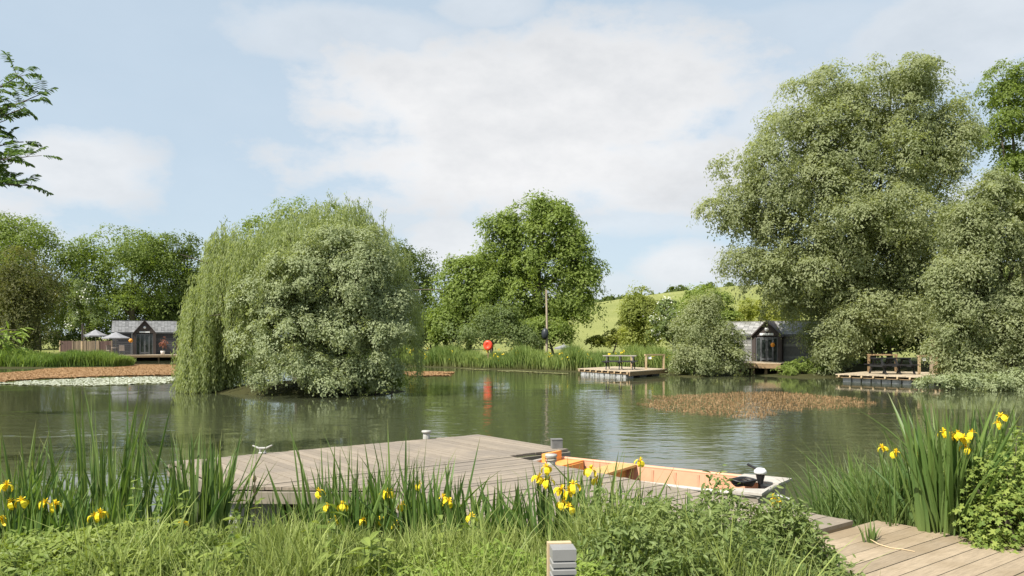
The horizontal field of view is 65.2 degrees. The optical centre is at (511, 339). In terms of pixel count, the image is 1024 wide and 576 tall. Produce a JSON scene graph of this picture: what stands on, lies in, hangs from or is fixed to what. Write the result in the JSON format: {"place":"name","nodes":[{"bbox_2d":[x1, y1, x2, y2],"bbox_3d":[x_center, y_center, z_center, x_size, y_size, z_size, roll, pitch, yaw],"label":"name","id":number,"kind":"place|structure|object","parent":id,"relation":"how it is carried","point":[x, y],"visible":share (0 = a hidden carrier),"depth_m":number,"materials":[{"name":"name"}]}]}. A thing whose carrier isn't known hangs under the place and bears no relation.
{"place":"outdoors","nodes":[
{"label":"outdoors","id":0,"kind":"place"},
{"bbox_2d":[0,361,1023,539],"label":"water","id":1,"kind":"structure","parent":0,"point":[603,417],"depth_m":20.38,"materials":[{"name":"green liquid"}]},
{"bbox_2d":[0,364,175,381],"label":"water weed","id":2,"kind":"object","parent":1,"relation":"on","point":[134,370],"visible":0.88,"depth_m":48.29,"materials":[{"name":"brown plant"}]},
{"bbox_2d":[0,376,175,385],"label":"lily pads","id":3,"kind":"object","parent":1,"relation":"on","point":[113,381],"visible":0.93,"depth_m":37.82,"materials":[{"name":"plant"}]},
{"bbox_2d":[405,371,454,375],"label":"water weed","id":4,"kind":"object","parent":1,"relation":"on","point":[435,373],"visible":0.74,"depth_m":46.88,"materials":[{"name":"brown plant"}]},
{"bbox_2d":[167,430,852,538],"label":"jetty","id":5,"kind":"object","parent":1,"relation":"on","point":[495,455],"visible":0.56,"depth_m":9.59,"materials":[{"name":"grey weathered wood"}]},
{"bbox_2d":[390,342,692,374],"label":"reeds","id":6,"kind":"object","parent":1,"relation":"on","point":[531,359],"visible":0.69,"depth_m":53.15,"materials":[{"name":"green plant"}]},
{"bbox_2d":[578,366,667,377],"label":"floating platform","id":7,"kind":"structure","parent":1,"relation":"on","point":[623,372],"depth_m":44.30,"materials":[{"name":"grey plastic"}]},
{"bbox_2d":[602,355,636,369],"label":"picnic table","id":8,"kind":"object","parent":7,"relation":"on","point":[606,361],"visible":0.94,"depth_m":44.22,"materials":[{"name":"grey wood"}]},
{"bbox_2d":[534,450,791,506],"bbox_3d":[1.643,1.778,9.651,3.086,0.605,1.139,0,0,34],"label":"rowing boat","id":9,"kind":"object","parent":1,"relation":"on","point":[694,480],"visible":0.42,"depth_m":9.92,"materials":[{"name":"yellow wood"}]},
{"bbox_2d":[729,476,757,486],"bbox_3d":[2.563,1.575,8.862,0.319,0.092,0.251,0,0,0],"label":"rope coil","id":10,"kind":"object","parent":9,"relation":"in","point":[748,482],"visible":0.96,"depth_m":8.80,"materials":[{"name":"black plastic"}]},
{"bbox_2d":[747,463,794,508],"bbox_3d":[2.866,1.809,8.825,0.545,0.864,0.150,0,0,41],"label":"outboard motor","id":11,"kind":"object","parent":9,"relation":"attached to","point":[760,473],"visible":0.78,"depth_m":8.88,"materials":[{"name":"white paint"}]},
{"bbox_2d":[637,391,873,418],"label":"water weed","id":12,"kind":"object","parent":1,"relation":"on","point":[753,397],"visible":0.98,"depth_m":25.25,"materials":[{"name":"brown plant"}]},
{"bbox_2d":[835,371,964,384],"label":"floating platform","id":13,"kind":"structure","parent":1,"relation":"on","point":[893,377],"depth_m":37.68,"materials":[{"name":"grey plastic"}]},
{"bbox_2d":[864,357,919,374],"bbox_3d":[18.296,1.257,38.600,1.840,0.809,1.660,0,0,-6],"label":"picnic table","id":14,"kind":"object","parent":13,"relation":"on","point":[896,364],"visible":0.96,"depth_m":38.25,"materials":[{"name":"black wood"}]},
{"bbox_2d":[0,265,1023,573],"bbox_3d":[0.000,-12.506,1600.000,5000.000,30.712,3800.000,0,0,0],"label":"ground","id":15,"kind":"structure","parent":0,"point":[596,325],"depth_m":76.51,"materials":[{"name":"green plant"}]},
{"bbox_2d":[0,321,33,357],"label":"sapling","id":16,"kind":"object","parent":15,"relation":"on","point":[6,346],"visible":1,"depth_m":20.98,"materials":[{"name":"green plant"}]},
{"bbox_2d":[0,50,62,195],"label":"ash tree","id":17,"kind":"object","parent":15,"relation":"on","point":[8,154],"visible":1,"depth_m":12.33,"materials":[{"name":"green plant"}]},
{"bbox_2d":[0,423,70,532],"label":"reed tuft","id":18,"kind":"object","parent":15,"relation":"on","point":[49,480],"visible":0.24,"depth_m":7.38,"materials":[{"name":"green plant"}]},
{"bbox_2d":[0,454,72,538],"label":"iris clump","id":19,"kind":"object","parent":15,"relation":"on","point":[24,503],"visible":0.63,"depth_m":6.21,"materials":[{"name":"green plant"}]},
{"bbox_2d":[0,245,81,353],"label":"evergreen tree","id":20,"kind":"object","parent":15,"relation":"on","point":[20,289],"visible":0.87,"depth_m":61.15,"materials":[{"name":"green plant"}]},
{"bbox_2d":[0,428,116,536],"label":"reed tuft","id":21,"kind":"object","parent":15,"relation":"on","point":[24,476],"visible":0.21,"depth_m":7.02,"materials":[{"name":"green plant"}]},
{"bbox_2d":[0,211,117,349],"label":"tree","id":22,"kind":"object","parent":15,"relation":"on","point":[17,234],"visible":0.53,"depth_m":89.02,"materials":[{"name":"green plant"}]},
{"bbox_2d":[0,469,122,546],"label":"iris clump","id":23,"kind":"object","parent":15,"relation":"on","point":[18,525],"visible":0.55,"depth_m":6.05,"materials":[{"name":"green plant"}]},
{"bbox_2d":[8,462,125,536],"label":"iris clump","id":24,"kind":"object","parent":15,"relation":"on","point":[70,496],"visible":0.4,"depth_m":6.33,"materials":[{"name":"green plant"}]},
{"bbox_2d":[0,345,135,366],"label":"reeds","id":25,"kind":"object","parent":15,"relation":"on","point":[77,358],"visible":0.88,"depth_m":58.06,"materials":[{"name":"green plant"}]},
{"bbox_2d":[0,435,149,525],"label":"reed tuft","id":26,"kind":"object","parent":15,"relation":"on","point":[52,466],"visible":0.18,"depth_m":6.95,"materials":[{"name":"green plant"}]},
{"bbox_2d":[58,278,111,340],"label":"shrub","id":27,"kind":"object","parent":15,"relation":"on","point":[95,318],"visible":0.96,"depth_m":86.68,"materials":[{"name":"green plant"}]},
{"bbox_2d":[59,340,112,351],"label":"fence","id":28,"kind":"object","parent":15,"relation":"on","point":[74,345],"visible":0.59,"depth_m":81.98,"materials":[{"name":"brown wood"}]},
{"bbox_2d":[50,476,148,535],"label":"iris clump","id":29,"kind":"object","parent":15,"relation":"on","point":[94,515],"visible":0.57,"depth_m":6.12,"materials":[{"name":"green plant"}]},
{"bbox_2d":[26,292,186,348],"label":"hedge","id":30,"kind":"object","parent":15,"relation":"on","point":[72,336],"visible":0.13,"depth_m":94.70,"materials":[{"name":"green plant"}]},
{"bbox_2d":[46,376,172,527],"bbox_3d":[-3.387,1.111,6.963,0.931,1.678,0.734,0,0,19],"label":"reed tuft","id":31,"kind":"object","parent":15,"relation":"on","point":[99,474],"visible":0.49,"depth_m":6.93,"materials":[{"name":"green plant"}]},
{"bbox_2d":[46,222,200,338],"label":"tree","id":32,"kind":"object","parent":15,"relation":"on","point":[145,252],"visible":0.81,"depth_m":91.46,"materials":[{"name":"green plant"}]},
{"bbox_2d":[0,518,278,575],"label":"bramble patch","id":33,"kind":"object","parent":15,"relation":"on","point":[34,541],"visible":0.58,"depth_m":5.19,"materials":[{"name":"green plant"}]},
{"bbox_2d":[49,468,238,530],"bbox_3d":[-2.792,1.315,6.205,1.332,0.585,0.731,0,0,0],"label":"iris clump","id":34,"kind":"object","parent":15,"relation":"on","point":[166,500],"visible":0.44,"depth_m":6.26,"materials":[{"name":"green plant"}]},
{"bbox_2d":[90,419,206,524],"bbox_3d":[-3.282,1.348,7.210,0.897,1.256,1.012,0,0,36],"label":"reed tuft","id":35,"kind":"object","parent":15,"relation":"on","point":[143,475],"visible":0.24,"depth_m":7.27,"materials":[{"name":"green plant"}]},
{"bbox_2d":[125,354,177,360],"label":"timber deck","id":36,"kind":"structure","parent":15,"relation":"on","point":[151,355],"depth_m":76.38,"materials":[{"name":"brown wood"}]},
{"bbox_2d":[83,329,107,349],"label":"parasol","id":37,"kind":"object","parent":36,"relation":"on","point":[95,333],"visible":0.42,"depth_m":79.39,"materials":[{"name":"grey fabric"}]},
{"bbox_2d":[111,320,176,354],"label":"cabin","id":38,"kind":"object","parent":36,"relation":"on","point":[147,337],"visible":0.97,"depth_m":79.81,"materials":[{"name":"grey wood"}]},
{"bbox_2d":[126,478,193,534],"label":"leafy plant","id":39,"kind":"object","parent":15,"relation":"on","point":[156,504],"visible":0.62,"depth_m":5.97,"materials":[{"name":"green plant"}]},
{"bbox_2d":[138,228,204,331],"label":"tree","id":40,"kind":"object","parent":15,"relation":"on","point":[183,281],"visible":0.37,"depth_m":93.54,"materials":[{"name":"green plant"}]},
{"bbox_2d":[112,421,283,539],"bbox_3d":[-2.730,1.297,6.891,1.313,1.210,1.036,0,0,-28],"label":"reed tuft","id":41,"kind":"object","parent":15,"relation":"on","point":[212,487],"visible":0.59,"depth_m":6.83,"materials":[{"name":"green plant"}]},
{"bbox_2d":[197,533,257,575],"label":"leafy plant","id":42,"kind":"object","parent":15,"relation":"on","point":[236,542],"visible":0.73,"depth_m":4.73,"materials":[{"name":"green plant"}]},
{"bbox_2d":[221,490,264,538],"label":"leafy plant","id":43,"kind":"object","parent":15,"relation":"on","point":[237,515],"visible":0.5,"depth_m":6.75,"materials":[{"name":"green plant"}]},
{"bbox_2d":[239,486,324,531],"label":"reed tuft","id":44,"kind":"object","parent":15,"relation":"on","point":[261,503],"visible":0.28,"depth_m":7.22,"materials":[{"name":"green plant"}]},
{"bbox_2d":[235,194,343,350],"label":"tree","id":45,"kind":"object","parent":15,"relation":"on","point":[255,221],"visible":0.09,"depth_m":70.90,"materials":[{"name":"green plant"}]},
{"bbox_2d":[169,188,443,393],"bbox_3d":[-8.097,-1.855,31.093,9.714,8.100,6.065,0,0,-22],"label":"weeping willow","id":46,"kind":"object","parent":15,"relation":"on","point":[205,364],"visible":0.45,"depth_m":30.09,"materials":[{"name":"green plant"}]},
{"bbox_2d":[294,503,346,566],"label":"leafy plant","id":47,"kind":"object","parent":15,"relation":"on","point":[319,506],"visible":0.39,"depth_m":5.36,"materials":[{"name":"green plant"}]},
{"bbox_2d":[223,217,419,398],"bbox_3d":[-6.884,-1.197,28.984,7.176,6.438,5.223,0,0,0],"label":"silver willow","id":48,"kind":"object","parent":15,"relation":"on","point":[383,320],"visible":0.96,"depth_m":28.17,"materials":[{"name":"green plant"}]},
{"bbox_2d":[265,464,400,538],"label":"iris clump","id":49,"kind":"object","parent":15,"relation":"on","point":[303,507],"visible":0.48,"depth_m":6.90,"materials":[{"name":"green plant"}]},
{"bbox_2d":[285,419,405,528],"bbox_3d":[-1.653,1.321,7.380,1.052,1.278,1.014,0,0,22],"label":"reed tuft","id":50,"kind":"object","parent":15,"relation":"on","point":[304,479],"visible":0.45,"depth_m":7.29,"materials":[{"name":"green plant"}]},
{"bbox_2d":[313,528,405,575],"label":"leafy plant","id":51,"kind":"object","parent":15,"relation":"on","point":[370,542],"visible":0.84,"depth_m":4.68,"materials":[{"name":"green plant"}]},
{"bbox_2d":[311,461,420,539],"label":"iris clump","id":52,"kind":"object","parent":15,"relation":"on","point":[369,516],"visible":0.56,"depth_m":6.71,"materials":[{"name":"green plant"}]},
{"bbox_2d":[359,369,386,394],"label":"shrub","id":53,"kind":"object","parent":15,"relation":"on","point":[367,387],"visible":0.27,"depth_m":29.02,"materials":[{"name":"green plant"}]},
{"bbox_2d":[328,452,451,538],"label":"iris clump","id":54,"kind":"object","parent":15,"relation":"on","point":[372,488],"visible":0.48,"depth_m":6.87,"materials":[{"name":"green plant"}]},
{"bbox_2d":[378,365,413,394],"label":"shrub","id":55,"kind":"object","parent":15,"relation":"on","point":[399,384],"visible":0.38,"depth_m":29.29,"materials":[{"name":"green plant"}]},
{"bbox_2d":[321,418,479,541],"bbox_3d":[-0.946,1.337,7.207,1.351,1.210,0.903,0,0,-28],"label":"reed tuft","id":56,"kind":"object","parent":15,"relation":"on","point":[410,494],"visible":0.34,"depth_m":7.35,"materials":[{"name":"green plant"}]},
{"bbox_2d":[340,455,497,541],"bbox_3d":[-0.891,1.364,6.517,1.212,0.797,1.113,0,0,-37],"label":"iris clump","id":57,"kind":"object","parent":15,"relation":"on","point":[409,515],"visible":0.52,"depth_m":6.66,"materials":[{"name":"green plant"}]},
{"bbox_2d":[391,238,448,348],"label":"tree","id":58,"kind":"object","parent":15,"relation":"on","point":[421,276],"visible":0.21,"depth_m":81.44,"materials":[{"name":"green plant"}]},
{"bbox_2d":[401,311,460,349],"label":"shrub","id":59,"kind":"object","parent":15,"relation":"on","point":[426,342],"visible":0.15,"depth_m":65.58,"materials":[{"name":"green plant"}]},
{"bbox_2d":[399,456,488,535],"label":"iris clump","id":60,"kind":"object","parent":15,"relation":"on","point":[432,506],"visible":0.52,"depth_m":6.62,"materials":[{"name":"green plant"}]},
{"bbox_2d":[414,513,487,553],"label":"leafy plant","id":61,"kind":"object","parent":15,"relation":"on","point":[457,525],"visible":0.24,"depth_m":5.25,"materials":[{"name":"green plant"}]},
{"bbox_2d":[0,485,904,575],"bbox_3d":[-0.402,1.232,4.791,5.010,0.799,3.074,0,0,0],"label":"grass","id":62,"kind":"structure","parent":15,"relation":"on","point":[168,560],"depth_m":4.73,"materials":[{"name":"green plant"}]},
{"bbox_2d":[424,491,499,535],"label":"iris clump","id":63,"kind":"object","parent":15,"relation":"on","point":[449,513],"visible":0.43,"depth_m":6.42,"materials":[{"name":"green plant"}]},
{"bbox_2d":[422,252,523,351],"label":"ash tree","id":64,"kind":"object","parent":15,"relation":"on","point":[477,287],"visible":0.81,"depth_m":62.98,"materials":[{"name":"green plant"}]},
{"bbox_2d":[439,300,544,353],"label":"shrub","id":65,"kind":"object","parent":15,"relation":"on","point":[510,323],"visible":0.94,"depth_m":59.92,"materials":[{"name":"green plant"}]},
{"bbox_2d":[434,474,553,535],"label":"iris clump","id":66,"kind":"object","parent":15,"relation":"on","point":[501,514],"visible":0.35,"depth_m":6.49,"materials":[{"name":"green plant"}]},
{"bbox_2d":[6,263,1020,334],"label":"wood","id":67,"kind":"object","parent":15,"relation":"on","point":[128,280],"visible":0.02,"depth_m":148.89,"materials":[{"name":"green plant"}]},
{"bbox_2d":[378,530,654,575],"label":"cleavers patch","id":68,"kind":"object","parent":15,"relation":"on","point":[542,567],"visible":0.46,"depth_m":4.44,"materials":[{"name":"green plant"}]},
{"bbox_2d":[479,463,559,547],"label":"iris clump","id":69,"kind":"object","parent":15,"relation":"on","point":[540,480],"visible":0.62,"depth_m":6.00,"materials":[{"name":"green plant"}]},
{"bbox_2d":[452,187,615,351],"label":"ash tree","id":70,"kind":"object","parent":15,"relation":"on","point":[515,263],"visible":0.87,"depth_m":64.59,"materials":[{"name":"green plant"}]},
{"bbox_2d":[502,314,582,354],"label":"shrub","id":71,"kind":"object","parent":15,"relation":"on","point":[556,329],"visible":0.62,"depth_m":61.89,"materials":[{"name":"green plant"}]},
{"bbox_2d":[541,290,548,352],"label":"wooden pole","id":72,"kind":"object","parent":15,"relation":"on","point":[544,333],"visible":0.91,"depth_m":57.92,"materials":[{"name":"grey wood"}]},
{"bbox_2d":[492,461,623,549],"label":"iris clump","id":73,"kind":"object","parent":15,"relation":"on","point":[570,492],"visible":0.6,"depth_m":5.81,"materials":[{"name":"green plant"}]},
{"bbox_2d":[547,541,575,575],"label":"bollard light","id":74,"kind":"object","parent":15,"relation":"on","point":[561,557],"visible":1,"depth_m":3.26,"materials":[{"name":"grey paint"}]},
{"bbox_2d":[542,451,674,517],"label":"iris clump","id":75,"kind":"object","parent":15,"relation":"on","point":[587,472],"visible":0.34,"depth_m":6.02,"materials":[{"name":"green plant"}]},
{"bbox_2d":[584,320,647,352],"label":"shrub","id":76,"kind":"object","parent":15,"relation":"on","point":[604,341],"visible":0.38,"depth_m":65.81,"materials":[{"name":"green plant"}]},
{"bbox_2d":[544,472,701,527],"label":"iris clump","id":77,"kind":"object","parent":15,"relation":"on","point":[617,493],"visible":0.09,"depth_m":6.12,"materials":[{"name":"green plant"}]},
{"bbox_2d":[634,457,644,506],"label":"iris clump","id":78,"kind":"object","parent":15,"relation":"on","point":[640,463],"visible":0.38,"depth_m":6.08,"materials":[{"name":"yellow plant"}]},
{"bbox_2d":[614,280,678,349],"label":"shrub","id":79,"kind":"object","parent":15,"relation":"on","point":[633,314],"visible":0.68,"depth_m":61.13,"materials":[{"name":"green plant"}]},
{"bbox_2d":[642,295,686,353],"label":"shrub","id":80,"kind":"object","parent":15,"relation":"on","point":[662,328],"visible":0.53,"depth_m":55.87,"materials":[{"name":"green plant"}]},
{"bbox_2d":[669,282,743,327],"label":"shrub","id":81,"kind":"object","parent":15,"relation":"on","point":[727,299],"visible":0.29,"depth_m":52.51,"materials":[{"name":"green plant"}]},
{"bbox_2d":[665,290,757,376],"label":"shrub","id":82,"kind":"object","parent":15,"relation":"on","point":[705,348],"visible":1,"depth_m":43.95,"materials":[{"name":"green plant"}]},
{"bbox_2d":[570,464,865,575],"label":"nettle patch","id":83,"kind":"object","parent":15,"relation":"on","point":[797,522],"visible":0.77,"depth_m":4.76,"materials":[{"name":"green plant"}]},
{"bbox_2d":[735,361,787,373],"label":"timber deck","id":84,"kind":"structure","parent":15,"relation":"on","point":[765,365],"depth_m":45.29,"materials":[{"name":"brown wood"}]},
{"bbox_2d":[725,297,805,321],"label":"hedge","id":85,"kind":"object","parent":15,"relation":"on","point":[751,313],"visible":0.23,"depth_m":65.40,"materials":[{"name":"green plant"}]},
{"bbox_2d":[724,320,824,361],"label":"cabin","id":86,"kind":"object","parent":15,"relation":"on","point":[763,339],"visible":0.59,"depth_m":48.10,"materials":[{"name":"grey wood"}]},
{"bbox_2d":[761,338,766,360],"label":"door","id":87,"kind":"structure","parent":86,"relation":"in","point":[763,340],"depth_m":48.19,"materials":[{"name":"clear glass"}]},
{"bbox_2d":[767,338,772,360],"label":"door","id":88,"kind":"structure","parent":86,"relation":"in","point":[769,340],"depth_m":48.03,"materials":[{"name":"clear glass"}]},
{"bbox_2d":[770,356,838,375],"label":"shrub","id":89,"kind":"object","parent":15,"relation":"on","point":[794,367],"visible":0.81,"depth_m":43.60,"materials":[{"name":"green plant"}]},
{"bbox_2d":[781,457,891,523],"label":"reed tuft","id":90,"kind":"object","parent":15,"relation":"on","point":[808,491],"visible":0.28,"depth_m":8.12,"materials":[{"name":"green plant"}]},
{"bbox_2d":[686,49,999,375],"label":"willow tree","id":91,"kind":"object","parent":15,"relation":"on","point":[890,223],"visible":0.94,"depth_m":42.69,"materials":[{"name":"green plant"}]},
{"bbox_2d":[833,443,910,520],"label":"iris clump","id":92,"kind":"object","parent":15,"relation":"on","point":[883,448],"visible":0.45,"depth_m":7.63,"materials":[{"name":"green plant"}]},
{"bbox_2d":[839,300,938,363],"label":"shrub","id":93,"kind":"object","parent":15,"relation":"on","point":[890,342],"visible":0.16,"depth_m":47.08,"materials":[{"name":"green plant"}]},
{"bbox_2d":[766,403,1023,545],"bbox_3d":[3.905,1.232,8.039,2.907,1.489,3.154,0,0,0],"label":"grass","id":94,"kind":"structure","parent":15,"relation":"on","point":[850,516],"depth_m":7.64,"materials":[{"name":"green plant"}]},
{"bbox_2d":[793,440,1016,526],"bbox_3d":[3.436,1.366,7.252,1.788,0.919,1.559,0,0,0],"label":"reed tuft","id":95,"kind":"object","parent":15,"relation":"on","point":[866,488],"visible":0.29,"depth_m":7.28,"materials":[{"name":"green plant"}]},
{"bbox_2d":[817,520,1023,575],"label":"boardwalk","id":96,"kind":"structure","parent":15,"relation":"on","point":[936,554],"depth_m":5.97,"materials":[{"name":"beige wood"}]},
{"bbox_2d":[857,518,880,542],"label":"reed tuft","id":97,"kind":"object","parent":96,"relation":"on","point":[871,534],"visible":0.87,"depth_m":6.33,"materials":[{"name":"green plant"}]},
{"bbox_2d":[865,429,987,525],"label":"iris clump","id":98,"kind":"object","parent":15,"relation":"on","point":[896,480],"visible":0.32,"depth_m":7.20,"materials":[{"name":"green plant"}]},
{"bbox_2d":[851,393,1023,473],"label":"reed tuft","id":99,"kind":"object","parent":15,"relation":"on","point":[923,434],"visible":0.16,"depth_m":7.69,"materials":[{"name":"green plant"}]},
{"bbox_2d":[855,387,1023,537],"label":"iris clump","id":100,"kind":"object","parent":15,"relation":"on","point":[941,493],"visible":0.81,"depth_m":6.59,"materials":[{"name":"green plant"}]},
{"bbox_2d":[905,164,1023,378],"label":"willow tree","id":101,"kind":"object","parent":15,"relation":"on","point":[965,276],"visible":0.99,"depth_m":35.36,"materials":[{"name":"green plant"}]},
{"bbox_2d":[910,366,1023,391],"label":"shrub","id":102,"kind":"object","parent":15,"relation":"on","point":[994,382],"visible":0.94,"depth_m":31.44,"materials":[{"name":"green plant"}]},
{"bbox_2d":[940,406,1023,474],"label":"iris clump","id":103,"kind":"object","parent":15,"relation":"on","point":[1004,417],"visible":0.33,"depth_m":7.22,"materials":[{"name":"green plant"}]},
{"bbox_2d":[943,426,1023,553],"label":"leafy bush","id":104,"kind":"object","parent":15,"relation":"on","point":[1003,496],"visible":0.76,"depth_m":6.32,"materials":[{"name":"green plant"}]},
{"bbox_2d":[947,392,1020,514],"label":"iris clump","id":105,"kind":"object","parent":15,"relation":"on","point":[975,427],"visible":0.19,"depth_m":7.39,"materials":[{"name":"green plant"}]},
{"bbox_2d":[965,56,1023,287],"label":"tree","id":106,"kind":"object","parent":15,"relation":"on","point":[1011,88],"visible":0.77,"depth_m":49.65,"materials":[{"name":"green plant"}]},
{"bbox_2d":[0,0,1023,337],"label":"sky","id":107,"kind":"structure","parent":0,"point":[163,116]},
{"bbox_2d":[485,449,846,575],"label":"grass","id":108,"kind":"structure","parent":0,"point":[567,524],"depth_m":4.70,"materials":[{"name":"green plant"}]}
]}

